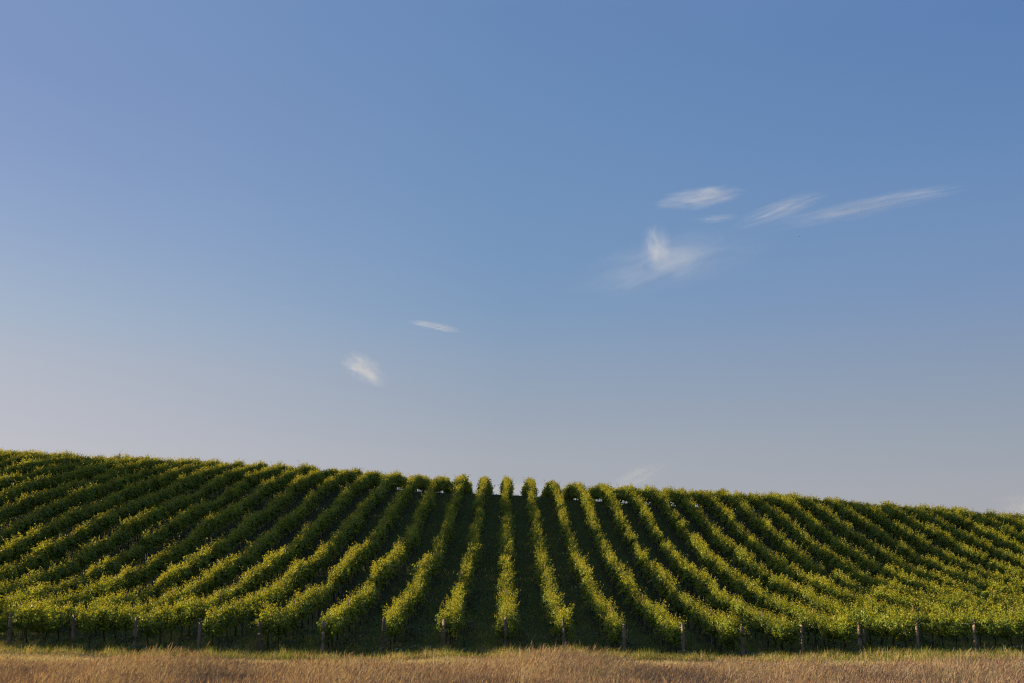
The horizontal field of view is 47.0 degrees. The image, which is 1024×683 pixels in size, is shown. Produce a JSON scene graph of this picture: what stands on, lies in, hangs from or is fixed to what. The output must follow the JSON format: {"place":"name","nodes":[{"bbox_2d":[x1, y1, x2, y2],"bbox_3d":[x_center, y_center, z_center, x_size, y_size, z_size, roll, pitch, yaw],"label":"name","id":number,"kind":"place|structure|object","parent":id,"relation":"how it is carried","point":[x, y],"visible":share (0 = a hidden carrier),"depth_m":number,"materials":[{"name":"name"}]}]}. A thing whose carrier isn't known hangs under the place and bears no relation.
{"place":"outdoors","nodes":[
{"label":"outdoors","id":0,"kind":"place"},
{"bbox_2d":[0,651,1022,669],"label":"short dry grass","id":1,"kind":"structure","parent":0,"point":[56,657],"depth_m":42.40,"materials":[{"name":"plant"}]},
{"bbox_2d":[0,472,1023,681],"bbox_3d":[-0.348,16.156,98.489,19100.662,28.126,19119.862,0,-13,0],"label":"ground","id":2,"kind":"structure","parent":0,"point":[626,554],"depth_m":97.78,"materials":[{"name":"green plant"}]},
{"bbox_2d":[6,613,12,647],"bbox_3d":[-22.550,13.215,52.815,0.194,1.991,0.194,1,-14,-10],"label":"end post","id":3,"kind":"object","parent":2,"relation":"on","point":[9,630],"visible":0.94,"depth_m":52.84,"materials":[{"name":"grey wood"}]},
{"bbox_2d":[0,448,50,458],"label":"vine row","id":4,"kind":"object","parent":2,"relation":"on","point":[19,451],"visible":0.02,"depth_m":138.87,"materials":[{"name":"green plant"}]},
{"bbox_2d":[0,449,59,462],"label":"vine row","id":5,"kind":"object","parent":2,"relation":"on","point":[2,456],"visible":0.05,"depth_m":130.18,"materials":[{"name":"green plant"}]},
{"bbox_2d":[0,450,104,470],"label":"vine row","id":6,"kind":"object","parent":2,"relation":"on","point":[9,461],"visible":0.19,"depth_m":128.47,"materials":[{"name":"green plant"}]},
{"bbox_2d":[0,452,122,477],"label":"vine row","id":7,"kind":"object","parent":2,"relation":"on","point":[20,468],"visible":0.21,"depth_m":124.16,"materials":[{"name":"green plant"}]},
{"bbox_2d":[0,453,139,490],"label":"vine row","id":8,"kind":"object","parent":2,"relation":"on","point":[5,482],"visible":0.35,"depth_m":118.82,"materials":[{"name":"green plant"}]},
{"bbox_2d":[70,614,74,645],"bbox_3d":[-19.776,13.304,52.995,0.194,1.994,0.194,11,-18,-43],"label":"end post","id":9,"kind":"object","parent":2,"relation":"on","point":[73,627],"visible":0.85,"depth_m":53.03,"materials":[{"name":"grey wood"}]},
{"bbox_2d":[0,453,165,506],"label":"vine row","id":10,"kind":"object","parent":2,"relation":"on","point":[39,484],"visible":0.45,"depth_m":114.79,"materials":[{"name":"green plant"}]},
{"bbox_2d":[0,455,180,531],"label":"vine row","id":11,"kind":"object","parent":2,"relation":"on","point":[25,503],"visible":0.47,"depth_m":109.48,"materials":[{"name":"green plant"}]},
{"bbox_2d":[0,457,208,549],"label":"vine row","id":12,"kind":"object","parent":2,"relation":"on","point":[57,508],"visible":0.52,"depth_m":105.82,"materials":[{"name":"green plant"}]},
{"bbox_2d":[0,457,232,565],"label":"vine row","id":13,"kind":"object","parent":2,"relation":"on","point":[15,548],"visible":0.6,"depth_m":100.16,"materials":[{"name":"green plant"}]},
{"bbox_2d":[0,458,255,593],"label":"vine row","id":14,"kind":"object","parent":2,"relation":"on","point":[42,554],"visible":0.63,"depth_m":95.46,"materials":[{"name":"green plant"}]},
{"bbox_2d":[132,617,137,646],"bbox_3d":[-16.932,13.393,52.856,0.194,1.996,0.194,-10,-17,37],"label":"end post","id":15,"kind":"object","parent":2,"relation":"on","point":[135,630],"visible":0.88,"depth_m":52.88,"materials":[{"name":"grey wood"}]},
{"bbox_2d":[0,461,271,604],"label":"vine row","id":16,"kind":"object","parent":2,"relation":"on","point":[108,544],"visible":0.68,"depth_m":92.81,"materials":[{"name":"green plant"}]},
{"bbox_2d":[0,460,298,617],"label":"vine row","id":17,"kind":"object","parent":2,"relation":"on","point":[180,522],"visible":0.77,"depth_m":90.22,"materials":[{"name":"green plant"}]},
{"bbox_2d":[0,463,323,636],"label":"vine row","id":18,"kind":"object","parent":2,"relation":"on","point":[128,578],"visible":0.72,"depth_m":85.27,"materials":[{"name":"green plant"}]},
{"bbox_2d":[11,468,354,647],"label":"vine row","id":19,"kind":"object","parent":2,"relation":"on","point":[186,572],"visible":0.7,"depth_m":77.80,"materials":[{"name":"green plant"}]},
{"bbox_2d":[197,618,201,650],"bbox_3d":[-14.214,13.587,53.492,0.194,1.993,0.194,-9,-16,31],"label":"end post","id":20,"kind":"object","parent":2,"relation":"on","point":[199,634],"visible":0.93,"depth_m":53.50,"materials":[{"name":"grey wood"}]},
{"bbox_2d":[75,467,374,644],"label":"vine row","id":21,"kind":"object","parent":2,"relation":"on","point":[217,575],"visible":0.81,"depth_m":78.77,"materials":[{"name":"green plant"}]},
{"bbox_2d":[257,621,261,653],"bbox_3d":[-11.462,13.707,53.401,0.195,1.999,0.194,-1,-14,0],"label":"end post","id":22,"kind":"object","parent":2,"relation":"on","point":[259,633],"visible":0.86,"depth_m":53.42,"materials":[{"name":"grey wood"}]},
{"bbox_2d":[129,469,394,644],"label":"vine row","id":23,"kind":"object","parent":2,"relation":"on","point":[185,612],"visible":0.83,"depth_m":76.35,"materials":[{"name":"green plant"}]},
{"bbox_2d":[201,470,409,646],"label":"vine row","id":24,"kind":"object","parent":2,"relation":"on","point":[295,576],"visible":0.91,"depth_m":76.14,"materials":[{"name":"green plant"}]},
{"bbox_2d":[321,620,325,652],"bbox_3d":[-8.600,13.697,53.521,0.194,1.991,0.194,9,-16,-30],"label":"end post","id":25,"kind":"object","parent":2,"relation":"on","point":[323,635],"visible":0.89,"depth_m":53.54,"materials":[{"name":"grey wood"}]},
{"bbox_2d":[247,472,430,652],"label":"vine row","id":26,"kind":"object","parent":2,"relation":"on","point":[303,606],"visible":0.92,"depth_m":75.58,"materials":[{"name":"green plant"}]},
{"bbox_2d":[381,618,385,649],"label":"end post","id":27,"kind":"object","parent":2,"relation":"on","point":[383,630],"visible":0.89,"depth_m":54.17,"materials":[{"name":"grey wood"}]},
{"bbox_2d":[314,474,453,650],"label":"vine row","id":28,"kind":"object","parent":2,"relation":"on","point":[342,616],"visible":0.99,"depth_m":77.21,"materials":[{"name":"green plant"}]},
{"bbox_2d":[380,474,472,647],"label":"vine row","id":29,"kind":"object","parent":2,"relation":"on","point":[414,594],"visible":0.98,"depth_m":78.51,"materials":[{"name":"green plant"}]},
{"bbox_2d":[442,618,445,649],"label":"end post","id":30,"kind":"object","parent":2,"relation":"on","point":[443,631],"visible":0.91,"depth_m":53.94,"materials":[{"name":"grey wood"}]},
{"bbox_2d":[429,476,494,647],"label":"vine row","id":31,"kind":"object","parent":2,"relation":"on","point":[454,611],"visible":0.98,"depth_m":78.51,"materials":[{"name":"green plant"}]},
{"bbox_2d":[504,617,507,646],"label":"end post","id":32,"kind":"object","parent":2,"relation":"on","point":[505,628],"visible":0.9,"depth_m":54.33,"materials":[{"name":"grey wood"}]},
{"bbox_2d":[491,476,522,643],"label":"vine row","id":33,"kind":"object","parent":2,"relation":"on","point":[505,604],"visible":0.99,"depth_m":82.22,"materials":[{"name":"green plant"}]},
{"bbox_2d":[0,602,1023,663],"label":"grass","id":34,"kind":"structure","parent":2,"relation":"on","point":[898,653],"depth_m":53.38,"materials":[{"name":"green plant"}]},
{"bbox_2d":[519,477,577,644],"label":"vine row","id":35,"kind":"object","parent":2,"relation":"on","point":[556,611],"visible":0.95,"depth_m":82.42,"materials":[{"name":"green plant"}]},
{"bbox_2d":[561,618,565,649],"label":"end post","id":36,"kind":"object","parent":2,"relation":"on","point":[563,632],"visible":0.79,"depth_m":54.72,"materials":[{"name":"grey wood"}]},
{"bbox_2d":[540,480,629,652],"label":"vine row","id":37,"kind":"object","parent":2,"relation":"on","point":[601,608],"visible":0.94,"depth_m":81.25,"materials":[{"name":"green plant"}]},
{"bbox_2d":[622,624,625,652],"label":"end post","id":38,"kind":"object","parent":2,"relation":"on","point":[624,637],"visible":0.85,"depth_m":54.45,"materials":[{"name":"grey wood"}]},
{"bbox_2d":[561,481,690,652],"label":"vine row","id":39,"kind":"object","parent":2,"relation":"on","point":[662,622],"visible":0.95,"depth_m":79.46,"materials":[{"name":"green plant"}]},
{"bbox_2d":[586,482,753,655],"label":"vine row","id":40,"kind":"object","parent":2,"relation":"on","point":[718,625],"visible":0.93,"depth_m":77.39,"materials":[{"name":"green plant"}]},
{"bbox_2d":[681,624,684,653],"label":"end post","id":41,"kind":"object","parent":2,"relation":"on","point":[682,638],"visible":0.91,"depth_m":55.00,"materials":[{"name":"grey wood"}]},
{"bbox_2d":[601,484,808,654],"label":"vine row","id":42,"kind":"object","parent":2,"relation":"on","point":[780,630],"visible":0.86,"depth_m":77.61,"materials":[{"name":"green plant"}]},
{"bbox_2d":[626,484,858,653],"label":"vine row","id":43,"kind":"object","parent":2,"relation":"on","point":[832,627],"visible":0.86,"depth_m":78.11,"materials":[{"name":"green plant"}]},
{"bbox_2d":[740,626,744,656],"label":"end post","id":44,"kind":"object","parent":2,"relation":"on","point":[742,640],"visible":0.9,"depth_m":55.08,"materials":[{"name":"grey wood"}]},
{"bbox_2d":[651,485,919,649],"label":"vine row","id":45,"kind":"object","parent":2,"relation":"on","point":[883,625],"visible":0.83,"depth_m":77.87,"materials":[{"name":"green plant"}]},
{"bbox_2d":[799,625,803,653],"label":"end post","id":46,"kind":"object","parent":2,"relation":"on","point":[802,641],"visible":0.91,"depth_m":55.08,"materials":[{"name":"grey wood"}]},
{"bbox_2d":[674,488,972,650],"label":"vine row","id":47,"kind":"object","parent":2,"relation":"on","point":[776,563],"visible":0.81,"depth_m":83.03,"materials":[{"name":"green plant"}]},
{"bbox_2d":[857,622,861,655],"bbox_3d":[16.455,14.293,55.708,0.194,1.988,0.194,11,-17,-38],"label":"end post","id":48,"kind":"object","parent":2,"relation":"on","point":[859,634],"visible":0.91,"depth_m":55.75,"materials":[{"name":"grey wood"}]},
{"bbox_2d":[697,488,1023,650],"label":"vine row","id":49,"kind":"object","parent":2,"relation":"on","point":[759,525],"visible":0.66,"depth_m":80.81,"materials":[{"name":"green plant"}]},
{"bbox_2d":[722,490,1023,642],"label":"vine row","id":50,"kind":"object","parent":2,"relation":"on","point":[847,567],"visible":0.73,"depth_m":93.67,"materials":[{"name":"green plant"}]},
{"bbox_2d":[751,491,1023,627],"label":"vine row","id":51,"kind":"object","parent":2,"relation":"on","point":[855,556],"visible":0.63,"depth_m":99.91,"materials":[{"name":"green plant"}]},
{"bbox_2d":[759,491,1023,607],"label":"vine row","id":52,"kind":"object","parent":2,"relation":"on","point":[879,553],"visible":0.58,"depth_m":102.20,"materials":[{"name":"green plant"}]},
{"bbox_2d":[782,496,1023,601],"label":"vine row","id":53,"kind":"object","parent":2,"relation":"on","point":[903,549],"visible":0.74,"depth_m":103.82,"materials":[{"name":"green plant"}]},
{"bbox_2d":[806,498,1023,596],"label":"vine row","id":54,"kind":"object","parent":2,"relation":"on","point":[910,537],"visible":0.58,"depth_m":108.71,"materials":[{"name":"green plant"}]},
{"bbox_2d":[915,621,919,650],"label":"end post","id":55,"kind":"object","parent":2,"relation":"on","point":[917,635],"visible":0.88,"depth_m":55.62,"materials":[{"name":"grey wood"}]},
{"bbox_2d":[833,499,1023,580],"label":"vine row","id":56,"kind":"object","parent":2,"relation":"on","point":[940,537],"visible":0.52,"depth_m":109.82,"materials":[{"name":"green plant"}]},
{"bbox_2d":[872,500,1023,570],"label":"vine row","id":57,"kind":"object","parent":2,"relation":"on","point":[921,515],"visible":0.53,"depth_m":112.24,"materials":[{"name":"green plant"}]},
{"bbox_2d":[900,503,1023,556],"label":"vine row","id":58,"kind":"object","parent":2,"relation":"on","point":[1000,541],"visible":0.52,"depth_m":116.39,"materials":[{"name":"green plant"}]},
{"bbox_2d":[972,620,977,652],"bbox_3d":[21.958,14.200,55.812,0.194,1.994,0.194,-8,-16,32],"label":"end post","id":59,"kind":"object","parent":2,"relation":"on","point":[974,636],"visible":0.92,"depth_m":55.83,"materials":[{"name":"grey wood"}]},
{"bbox_2d":[930,504,1023,545],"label":"vine row","id":60,"kind":"object","parent":2,"relation":"on","point":[992,523],"visible":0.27,"depth_m":120.51,"materials":[{"name":"green plant"}]},
{"bbox_2d":[945,505,1023,533],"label":"vine row","id":61,"kind":"object","parent":2,"relation":"on","point":[1018,524],"visible":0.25,"depth_m":122.69,"materials":[{"name":"green plant"}]},
{"bbox_2d":[948,509,1023,531],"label":"vine row","id":62,"kind":"object","parent":2,"relation":"on","point":[1016,518],"visible":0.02,"depth_m":130.60,"materials":[{"name":"green plant"}]},
{"bbox_2d":[1001,512,1023,517],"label":"vine row","id":63,"kind":"object","parent":2,"relation":"on","point":[1017,516],"visible":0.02,"depth_m":133.58,"materials":[{"name":"green plant"}]},
{"bbox_2d":[0,642,1023,682],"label":"dry grass","id":64,"kind":"structure","parent":0,"point":[540,666],"depth_m":27.02,"materials":[{"name":"plant"}]},
{"bbox_2d":[0,0,1023,516],"label":"sky","id":65,"kind":"structure","parent":0,"point":[560,241],"materials":[{"name":"blue"}]}
]}

